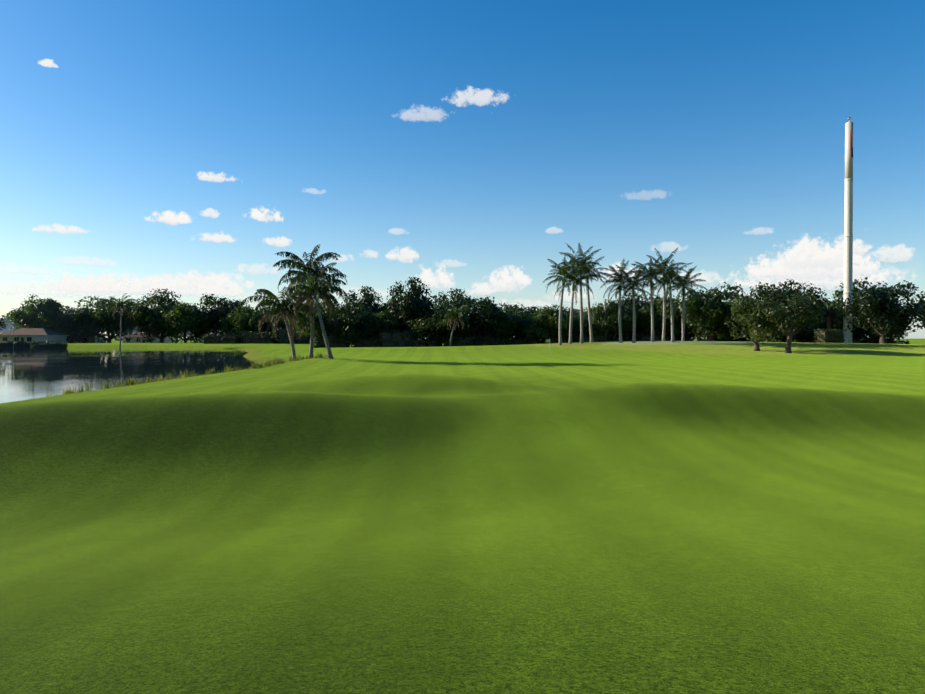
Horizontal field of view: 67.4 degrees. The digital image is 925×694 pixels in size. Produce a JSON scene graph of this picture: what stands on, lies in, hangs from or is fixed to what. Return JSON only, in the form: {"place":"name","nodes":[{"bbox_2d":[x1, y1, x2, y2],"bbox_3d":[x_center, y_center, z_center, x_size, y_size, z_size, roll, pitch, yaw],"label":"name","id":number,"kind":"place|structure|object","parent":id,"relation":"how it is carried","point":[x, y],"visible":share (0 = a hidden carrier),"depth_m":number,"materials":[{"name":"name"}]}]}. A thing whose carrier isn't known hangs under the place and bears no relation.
{"place":"outdoors","nodes":[
{"label":"outdoors","id":0,"kind":"place"},
{"bbox_2d":[0,265,42,273],"bbox_3d":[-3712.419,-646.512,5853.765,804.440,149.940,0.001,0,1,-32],"label":"cloud","id":1,"kind":"structure","parent":0,"point":[13,269],"depth_m":5831.06,"materials":[{"name":"white"}]},
{"bbox_2d":[38,59,57,67],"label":"cloud","id":2,"kind":"structure","parent":0,"point":[47,63],"depth_m":5096.83,"materials":[{"name":"white"}]},
{"bbox_2d":[32,224,86,233],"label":"cloud","id":3,"kind":"structure","parent":0,"point":[60,229],"depth_m":5852.13,"materials":[{"name":"white"}]},
{"bbox_2d":[0,279,133,297],"bbox_3d":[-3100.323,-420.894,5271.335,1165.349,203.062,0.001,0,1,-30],"label":"cloud","id":4,"kind":"structure","parent":0,"point":[38,288],"depth_m":5231.59,"materials":[{"name":"white"}]},
{"bbox_2d":[66,257,114,265],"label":"cloud","id":5,"kind":"structure","parent":0,"point":[79,260],"depth_m":5715.98,"materials":[{"name":"white"}]},
{"bbox_2d":[40,270,150,292],"bbox_3d":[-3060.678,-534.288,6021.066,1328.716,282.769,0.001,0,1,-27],"label":"cloud","id":6,"kind":"structure","parent":0,"point":[107,277],"depth_m":5981.03,"materials":[{"name":"white"}]},
{"bbox_2d":[32,281,249,296],"bbox_3d":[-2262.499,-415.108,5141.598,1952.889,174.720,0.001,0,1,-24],"label":"cloud","id":7,"kind":"structure","parent":0,"point":[104,288],"depth_m":5106.96,"materials":[{"name":"white"}]},
{"bbox_2d":[0,348,283,402],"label":"pond water","id":8,"kind":"structure","parent":0,"point":[27,373],"depth_m":77.10,"materials":[{"name":"grey liquid"}]},
{"bbox_2d":[145,210,191,225],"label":"cloud","id":9,"kind":"structure","parent":0,"point":[171,218],"depth_m":5441.36,"materials":[{"name":"white"}]},
{"bbox_2d":[115,270,253,297],"bbox_3d":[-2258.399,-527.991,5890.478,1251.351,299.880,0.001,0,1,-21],"label":"cloud","id":10,"kind":"structure","parent":0,"point":[223,280],"depth_m":5890.10,"materials":[{"name":"white"}]},
{"bbox_2d":[201,208,218,217],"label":"cloud","id":11,"kind":"structure","parent":0,"point":[210,212],"depth_m":5590.97,"materials":[{"name":"white"}]},
{"bbox_2d":[198,172,234,181],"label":"cloud","id":12,"kind":"structure","parent":0,"point":[210,176],"depth_m":5282.80,"materials":[{"name":"white"}]},
{"bbox_2d":[200,233,234,242],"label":"cloud","id":13,"kind":"structure","parent":0,"point":[217,238],"depth_m":6041.66,"materials":[{"name":"white"}]},
{"bbox_2d":[239,264,278,274],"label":"cloud","id":14,"kind":"structure","parent":0,"point":[256,269],"depth_m":5600.65,"materials":[{"name":"white"}]},
{"bbox_2d":[245,207,282,221],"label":"cloud","id":15,"kind":"structure","parent":0,"point":[257,214],"depth_m":5747.42,"materials":[{"name":"white"}]},
{"bbox_2d":[264,236,290,246],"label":"cloud","id":16,"kind":"structure","parent":0,"point":[283,241],"depth_m":5159.09,"materials":[{"name":"white"}]},
{"bbox_2d":[330,255,352,261],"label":"cloud","id":17,"kind":"structure","parent":0,"point":[342,258],"depth_m":6066.70,"materials":[{"name":"white"}]},
{"bbox_2d":[331,289,383,296],"bbox_3d":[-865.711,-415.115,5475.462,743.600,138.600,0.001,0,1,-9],"label":"cloud","id":18,"kind":"structure","parent":0,"point":[346,291],"depth_m":5478.54,"materials":[{"name":"white"}]},
{"bbox_2d":[385,247,418,262],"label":"cloud","id":19,"kind":"structure","parent":0,"point":[406,255],"depth_m":5780.61,"materials":[{"name":"white"}]},
{"bbox_2d":[401,107,440,120],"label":"cloud","id":20,"kind":"structure","parent":0,"point":[431,114],"depth_m":5470.11,"materials":[{"name":"white"}]},
{"bbox_2d":[415,264,453,289],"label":"cloud","id":21,"kind":"structure","parent":0,"point":[429,278],"depth_m":5191.00,"materials":[{"name":"white"}]},
{"bbox_2d":[0,339,924,693],"bbox_3d":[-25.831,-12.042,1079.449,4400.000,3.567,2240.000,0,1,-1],"label":"ground","id":22,"kind":"structure","parent":0,"point":[688,517],"depth_m":9.54,"materials":[{"name":"green plant"}]},
{"bbox_2d":[0,316,14,332],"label":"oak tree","id":23,"kind":"object","parent":22,"relation":"on","point":[8,328],"visible":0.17,"depth_m":556.94,"materials":[{"name":"green plant"}]},
{"bbox_2d":[0,341,62,347],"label":"hedge","id":24,"kind":"object","parent":22,"relation":"on","point":[19,344],"visible":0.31,"depth_m":200.78,"materials":[{"name":"green plant"}]},
{"bbox_2d":[0,328,68,342],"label":"house","id":25,"kind":"structure","parent":22,"relation":"on","point":[33,334],"depth_m":229.95,"materials":[{"name":"paint"}]},
{"bbox_2d":[3,294,72,333],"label":"oak tree","id":26,"kind":"object","parent":22,"relation":"on","point":[47,313],"visible":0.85,"depth_m":243.32,"materials":[{"name":"green plant"}]},
{"bbox_2d":[30,342,67,348],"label":"hedge","id":27,"kind":"object","parent":22,"relation":"on","point":[41,345],"visible":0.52,"depth_m":199.10,"materials":[{"name":"green plant"}]},
{"bbox_2d":[55,310,102,342],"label":"oak tree","id":28,"kind":"object","parent":22,"relation":"on","point":[73,333],"visible":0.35,"depth_m":246.93,"materials":[{"name":"green plant"}]},
{"bbox_2d":[67,335,104,342],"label":"house","id":29,"kind":"structure","parent":22,"relation":"on","point":[91,339],"depth_m":254.26,"materials":[{"name":"paint"}]},
{"bbox_2d":[69,294,142,342],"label":"oak tree","id":30,"kind":"object","parent":22,"relation":"on","point":[105,322],"visible":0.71,"depth_m":242.93,"materials":[{"name":"green plant"}]},
{"bbox_2d":[104,293,138,348],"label":"queen palm","id":31,"kind":"object","parent":22,"relation":"on","point":[123,305],"visible":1,"depth_m":197.32,"materials":[{"name":"green plant"}]},
{"bbox_2d":[122,331,172,342],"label":"house","id":32,"kind":"structure","parent":22,"relation":"on","point":[135,339],"depth_m":283.70,"materials":[{"name":"paint"}]},
{"bbox_2d":[129,288,182,342],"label":"oak tree","id":33,"kind":"object","parent":22,"relation":"on","point":[145,317],"visible":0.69,"depth_m":242.97,"materials":[{"name":"green plant"}]},
{"bbox_2d":[33,353,327,398],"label":"tall bank grass","id":34,"kind":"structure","parent":22,"relation":"on","point":[183,375],"depth_m":47.47,"materials":[{"name":"green plant"}]},
{"bbox_2d":[158,302,210,342],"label":"oak tree","id":35,"kind":"object","parent":22,"relation":"on","point":[193,321],"visible":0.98,"depth_m":240.63,"materials":[{"name":"green plant"}]},
{"bbox_2d":[192,292,250,335],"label":"oak tree","id":36,"kind":"object","parent":22,"relation":"on","point":[221,311],"visible":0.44,"depth_m":248.21,"materials":[{"name":"green plant"}]},
{"bbox_2d":[203,334,242,343],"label":"hedge","id":37,"kind":"object","parent":22,"relation":"on","point":[221,339],"visible":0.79,"depth_m":222.14,"materials":[{"name":"green plant"}]},
{"bbox_2d":[218,305,261,334],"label":"oak tree","id":38,"kind":"object","parent":22,"relation":"on","point":[230,319],"visible":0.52,"depth_m":239.46,"materials":[{"name":"green plant"}]},
{"bbox_2d":[223,312,268,335],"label":"oak tree","id":39,"kind":"object","parent":22,"relation":"on","point":[255,323],"visible":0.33,"depth_m":237.42,"materials":[{"name":"green plant"}]},
{"bbox_2d":[239,331,278,343],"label":"hedge","id":40,"kind":"object","parent":22,"relation":"on","point":[255,337],"visible":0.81,"depth_m":220.50,"materials":[{"name":"green plant"}]},
{"bbox_2d":[239,283,314,358],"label":"queen palm","id":41,"kind":"object","parent":22,"relation":"on","point":[277,308],"visible":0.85,"depth_m":72.66,"materials":[{"name":"green plant"}]},
{"bbox_2d":[258,310,295,340],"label":"oak tree","id":42,"kind":"object","parent":22,"relation":"on","point":[281,324],"visible":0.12,"depth_m":236.86,"materials":[{"name":"green plant"}]},
{"bbox_2d":[275,327,309,343],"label":"hedge","id":43,"kind":"object","parent":22,"relation":"on","point":[283,335],"visible":0.5,"depth_m":221.64,"materials":[{"name":"green plant"}]},
{"bbox_2d":[272,244,347,358],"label":"queen palm","id":44,"kind":"object","parent":22,"relation":"on","point":[313,269],"visible":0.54,"depth_m":73.87,"materials":[{"name":"green plant"}]},
{"bbox_2d":[282,262,348,358],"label":"queen palm","id":45,"kind":"object","parent":22,"relation":"on","point":[319,291],"visible":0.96,"depth_m":71.56,"materials":[{"name":"green plant"}]},
{"bbox_2d":[287,300,346,344],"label":"oak tree","id":46,"kind":"object","parent":22,"relation":"on","point":[317,328],"visible":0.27,"depth_m":143.41,"materials":[{"name":"green plant"}]},
{"bbox_2d":[313,336,349,347],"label":"hedge","id":47,"kind":"object","parent":22,"relation":"on","point":[320,342],"visible":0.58,"depth_m":142.50,"materials":[{"name":"green plant"}]},
{"bbox_2d":[314,302,381,346],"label":"oak tree","id":48,"kind":"object","parent":22,"relation":"on","point":[343,323],"visible":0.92,"depth_m":142.03,"materials":[{"name":"green plant"}]},
{"bbox_2d":[341,286,386,338],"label":"oak tree","id":49,"kind":"object","parent":22,"relation":"on","point":[369,299],"visible":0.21,"depth_m":158.42,"materials":[{"name":"green plant"}]},
{"bbox_2d":[350,336,381,346],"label":"hedge","id":50,"kind":"object","parent":22,"relation":"on","point":[367,342],"visible":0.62,"depth_m":144.33,"materials":[{"name":"green plant"}]},
{"bbox_2d":[360,311,405,337],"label":"oak tree","id":51,"kind":"object","parent":22,"relation":"on","point":[391,322],"visible":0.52,"depth_m":148.00,"materials":[{"name":"green plant"}]},
{"bbox_2d":[378,329,413,346],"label":"hedge","id":52,"kind":"object","parent":22,"relation":"on","point":[396,339],"visible":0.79,"depth_m":143.16,"materials":[{"name":"green plant"}]},
{"bbox_2d":[384,276,438,338],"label":"oak tree","id":53,"kind":"object","parent":22,"relation":"on","point":[408,306],"visible":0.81,"depth_m":149.38,"materials":[{"name":"green plant"}]},
{"bbox_2d":[407,338,441,346],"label":"hedge","id":54,"kind":"object","parent":22,"relation":"on","point":[422,343],"visible":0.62,"depth_m":142.84,"materials":[{"name":"green plant"}]},
{"bbox_2d":[403,310,475,345],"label":"oak tree","id":55,"kind":"object","parent":22,"relation":"on","point":[433,327],"visible":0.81,"depth_m":143.28,"materials":[{"name":"green plant"}]},
{"bbox_2d":[433,288,474,333],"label":"oak tree","id":56,"kind":"object","parent":22,"relation":"on","point":[455,298],"visible":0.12,"depth_m":163.84,"materials":[{"name":"green plant"}]},
{"bbox_2d":[443,305,470,345],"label":"queen palm","id":57,"kind":"object","parent":22,"relation":"on","point":[455,315],"visible":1,"depth_m":135.45,"materials":[{"name":"green plant"}]},
{"bbox_2d":[440,335,475,346],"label":"hedge","id":58,"kind":"object","parent":22,"relation":"on","point":[465,341],"visible":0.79,"depth_m":144.14,"materials":[{"name":"green plant"}]},
{"bbox_2d":[434,295,502,339],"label":"oak tree","id":59,"kind":"object","parent":22,"relation":"on","point":[486,309],"visible":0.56,"depth_m":145.22,"materials":[{"name":"green plant"}]},
{"bbox_2d":[472,332,507,345],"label":"hedge","id":60,"kind":"object","parent":22,"relation":"on","point":[489,340],"visible":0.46,"depth_m":148.34,"materials":[{"name":"green plant"}]},
{"bbox_2d":[467,306,523,342],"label":"oak tree","id":61,"kind":"object","parent":22,"relation":"on","point":[507,322],"visible":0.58,"depth_m":146.68,"materials":[{"name":"green plant"}]},
{"bbox_2d":[496,301,542,318],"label":"oak tree","id":62,"kind":"object","parent":22,"relation":"on","point":[534,308],"visible":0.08,"depth_m":168.56,"materials":[{"name":"green plant"}]},
{"bbox_2d":[505,308,536,339],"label":"oak tree","id":63,"kind":"object","parent":22,"relation":"on","point":[524,315],"visible":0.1,"depth_m":153.85,"materials":[{"name":"green plant"}]},
{"bbox_2d":[505,337,540,344],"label":"hedge","id":64,"kind":"object","parent":22,"relation":"on","point":[517,341],"visible":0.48,"depth_m":149.30,"materials":[{"name":"green plant"}]},
{"bbox_2d":[516,305,579,343],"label":"oak tree","id":65,"kind":"object","parent":22,"relation":"on","point":[544,323],"visible":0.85,"depth_m":145.23,"materials":[{"name":"green plant"}]},
{"bbox_2d":[540,334,576,343],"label":"hedge","id":66,"kind":"object","parent":22,"relation":"on","point":[565,339],"visible":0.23,"depth_m":148.22,"materials":[{"name":"green plant"}]},
{"bbox_2d":[549,304,578,316],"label":"oak tree","id":67,"kind":"object","parent":22,"relation":"on","point":[565,311],"visible":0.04,"depth_m":172.79,"materials":[{"name":"green plant"}]},
{"bbox_2d":[543,257,586,344],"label":"royal palm","id":68,"kind":"object","parent":22,"relation":"on","point":[566,269],"visible":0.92,"depth_m":113.11,"materials":[{"name":"green plant"}]},
{"bbox_2d":[545,256,600,343],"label":"royal palm","id":69,"kind":"object","parent":22,"relation":"on","point":[574,287],"visible":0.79,"depth_m":114.61,"materials":[{"name":"green plant"}]},
{"bbox_2d":[558,243,600,342],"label":"royal palm","id":70,"kind":"object","parent":22,"relation":"on","point":[579,263],"visible":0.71,"depth_m":114.87,"materials":[{"name":"green plant"}]},
{"bbox_2d":[562,313,598,340],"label":"oak tree","id":71,"kind":"object","parent":22,"relation":"on","point":[586,327],"visible":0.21,"depth_m":154.62,"materials":[{"name":"green plant"}]},
{"bbox_2d":[565,249,609,341],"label":"royal palm","id":72,"kind":"object","parent":22,"relation":"on","point":[588,303],"visible":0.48,"depth_m":117.23,"materials":[{"name":"green plant"}]},
{"bbox_2d":[574,334,609,342],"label":"hedge","id":73,"kind":"object","parent":22,"relation":"on","point":[597,338],"visible":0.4,"depth_m":146.41,"materials":[{"name":"green plant"}]},
{"bbox_2d":[574,303,616,336],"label":"oak tree","id":74,"kind":"object","parent":22,"relation":"on","point":[586,313],"visible":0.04,"depth_m":159.78,"materials":[{"name":"green plant"}]},
{"bbox_2d":[588,300,637,339],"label":"oak tree","id":75,"kind":"object","parent":22,"relation":"on","point":[599,322],"visible":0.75,"depth_m":146.69,"materials":[{"name":"green plant"}]},
{"bbox_2d":[596,258,643,342],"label":"royal palm","id":76,"kind":"object","parent":22,"relation":"on","point":[624,265],"visible":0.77,"depth_m":113.37,"materials":[{"name":"green plant"}]},
{"bbox_2d":[606,338,641,341],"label":"hedge","id":77,"kind":"object","parent":22,"relation":"on","point":[617,340],"visible":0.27,"depth_m":146.60,"materials":[{"name":"green plant"}]},
{"bbox_2d":[602,263,662,342],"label":"royal palm","id":78,"kind":"object","parent":22,"relation":"on","point":[631,288],"visible":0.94,"depth_m":112.57,"materials":[{"name":"green plant"}]},
{"bbox_2d":[609,292,658,337],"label":"oak tree","id":79,"kind":"object","parent":22,"relation":"on","point":[638,306],"visible":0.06,"depth_m":152.52,"materials":[{"name":"green plant"}]},
{"bbox_2d":[631,256,670,341],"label":"royal palm","id":80,"kind":"object","parent":22,"relation":"on","point":[652,306],"visible":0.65,"depth_m":115.61,"materials":[{"name":"green plant"}]},
{"bbox_2d":[636,334,670,340],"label":"hedge","id":81,"kind":"object","parent":22,"relation":"on","point":[657,337],"visible":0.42,"depth_m":147.30,"materials":[{"name":"green plant"}]},
{"bbox_2d":[636,292,689,340],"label":"oak tree","id":82,"kind":"object","parent":22,"relation":"on","point":[644,317],"visible":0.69,"depth_m":148.94,"materials":[{"name":"green plant"}]},
{"bbox_2d":[642,247,688,340],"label":"royal palm","id":83,"kind":"object","parent":22,"relation":"on","point":[664,301],"visible":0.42,"depth_m":117.52,"materials":[{"name":"green plant"}]},
{"bbox_2d":[644,258,692,341],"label":"royal palm","id":84,"kind":"object","parent":22,"relation":"on","point":[663,280],"visible":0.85,"depth_m":114.14,"materials":[{"name":"green plant"}]},
{"bbox_2d":[660,266,708,340],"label":"royal palm","id":85,"kind":"object","parent":22,"relation":"on","point":[689,271],"visible":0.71,"depth_m":116.98,"materials":[{"name":"green plant"}]},
{"bbox_2d":[673,302,703,339],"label":"oak tree","id":86,"kind":"object","parent":22,"relation":"on","point":[690,334],"visible":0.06,"depth_m":158.74,"materials":[{"name":"green plant"}]},
{"bbox_2d":[604,299,804,341],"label":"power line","id":87,"kind":"object","parent":22,"relation":"on","point":[605,307],"visible":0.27,"depth_m":146.38,"materials":[{"name":"brown wood"}]},
{"bbox_2d":[673,282,750,340],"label":"oak tree","id":88,"kind":"object","parent":22,"relation":"on","point":[704,312],"visible":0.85,"depth_m":140.34,"materials":[{"name":"green plant"}]},
{"bbox_2d":[694,324,741,340],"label":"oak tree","id":89,"kind":"object","parent":22,"relation":"on","point":[740,327],"visible":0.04,"depth_m":150.62,"materials":[{"name":"green plant"}]},
{"bbox_2d":[722,335,750,341],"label":"hedge","id":90,"kind":"object","parent":22,"relation":"on","point":[740,339],"visible":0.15,"depth_m":153.53,"materials":[{"name":"green plant"}]},
{"bbox_2d":[724,296,791,350],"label":"rough tree","id":91,"kind":"object","parent":22,"relation":"on","point":[753,321],"visible":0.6,"depth_m":99.36,"materials":[{"name":"green plant"}]},
{"bbox_2d":[729,281,803,341],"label":"oak tree","id":92,"kind":"object","parent":22,"relation":"on","point":[769,293],"visible":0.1,"depth_m":132.91,"materials":[{"name":"green plant"}]},
{"bbox_2d":[753,290,825,352],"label":"rough tree","id":93,"kind":"object","parent":22,"relation":"on","point":[803,314],"visible":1,"depth_m":95.66,"materials":[{"name":"green plant"}]},
{"bbox_2d":[760,279,828,342],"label":"oak tree","id":94,"kind":"object","parent":22,"relation":"on","point":[790,291],"visible":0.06,"depth_m":139.75,"materials":[{"name":"green plant"}]},
{"bbox_2d":[813,328,844,342],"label":"shrub","id":95,"kind":"object","parent":22,"relation":"on","point":[829,336],"visible":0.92,"depth_m":118.11,"materials":[{"name":"green plant"}]},
{"bbox_2d":[815,302,846,328],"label":"oak tree","id":96,"kind":"object","parent":22,"relation":"on","point":[832,314],"visible":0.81,"depth_m":133.07,"materials":[{"name":"green plant"}]},
{"bbox_2d":[843,117,852,342],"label":"monopole tower","id":97,"kind":"structure","parent":22,"relation":"on","point":[848,239],"depth_m":131.79,"materials":[{"name":"metal"}]},
{"bbox_2d":[822,277,893,342],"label":"oak tree","id":98,"kind":"object","parent":22,"relation":"on","point":[839,296],"visible":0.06,"depth_m":151.65,"materials":[{"name":"green plant"}]},
{"bbox_2d":[841,315,907,343],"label":"bush","id":99,"kind":"object","parent":22,"relation":"on","point":[859,332],"visible":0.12,"depth_m":138.41,"materials":[{"name":"green plant"}]},
{"bbox_2d":[840,280,924,343],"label":"oak tree","id":100,"kind":"object","parent":22,"relation":"on","point":[880,307],"visible":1,"depth_m":119.59,"materials":[{"name":"green plant"}]},
{"bbox_2d":[913,291,924,327],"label":"oak tree","id":101,"kind":"object","parent":22,"relation":"on","point":[923,321],"visible":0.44,"depth_m":132.91,"materials":[{"name":"green plant"}]},
{"bbox_2d":[0,0,924,338],"label":"sky","id":102,"kind":"structure","parent":0,"point":[714,130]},
{"bbox_2d":[451,87,507,106],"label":"cloud","id":103,"kind":"structure","parent":0,"point":[481,97],"depth_m":5328.96,"materials":[{"name":"white"}]},
{"bbox_2d":[469,282,498,295],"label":"cloud","id":104,"kind":"structure","parent":0,"point":[483,289],"depth_m":5500.29,"materials":[{"name":"white"}]},
{"bbox_2d":[489,265,531,292],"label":"cloud","id":105,"kind":"structure","parent":0,"point":[502,280],"depth_m":5353.49,"materials":[{"name":"white"}]},
{"bbox_2d":[498,299,549,307],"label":"cloud","id":106,"kind":"structure","parent":0,"point":[527,303],"depth_m":5805.77,"materials":[{"name":"white"}]},
{"bbox_2d":[548,290,592,301],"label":"cloud","id":107,"kind":"structure","parent":0,"point":[566,297],"depth_m":5970.78,"materials":[{"name":"white"}]},
{"bbox_2d":[601,263,637,279],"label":"cloud","id":108,"kind":"structure","parent":0,"point":[610,272],"depth_m":5679.16,"materials":[{"name":"white"}]},
{"bbox_2d":[662,243,679,251],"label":"cloud","id":109,"kind":"structure","parent":0,"point":[671,247],"depth_m":5220.62,"materials":[{"name":"white"}]},
{"bbox_2d":[680,270,721,283],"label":"cloud","id":110,"kind":"structure","parent":0,"point":[705,276],"depth_m":6130.59,"materials":[{"name":"white"}]},
{"bbox_2d":[721,255,860,292],"bbox_3d":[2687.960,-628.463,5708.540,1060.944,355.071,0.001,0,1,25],"label":"cloud","id":111,"kind":"structure","parent":0,"point":[758,271],"depth_m":5738.91,"materials":[{"name":"white"}]},
{"bbox_2d":[763,234,870,280],"bbox_3d":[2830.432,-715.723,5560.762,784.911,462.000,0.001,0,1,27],"label":"cloud","id":112,"kind":"structure","parent":0,"point":[804,253],"depth_m":5570.46,"materials":[{"name":"white"}]},
{"bbox_2d":[719,266,914,290],"bbox_3d":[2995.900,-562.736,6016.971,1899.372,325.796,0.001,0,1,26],"label":"cloud","id":113,"kind":"structure","parent":0,"point":[829,284],"depth_m":5977.66,"materials":[{"name":"white"}]},
{"bbox_2d":[791,253,893,280],"bbox_3d":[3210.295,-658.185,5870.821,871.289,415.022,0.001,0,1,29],"label":"cloud","id":114,"kind":"structure","parent":0,"point":[865,265],"depth_m":5807.74,"materials":[{"name":"white"}]},
{"bbox_2d":[853,239,871,255],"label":"cloud","id":115,"kind":"structure","parent":0,"point":[859,248],"depth_m":5404.78,"materials":[{"name":"white"}]},
{"bbox_2d":[867,244,913,262],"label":"cloud","id":116,"kind":"structure","parent":0,"point":[900,252],"depth_m":5426.17,"materials":[{"name":"white"}]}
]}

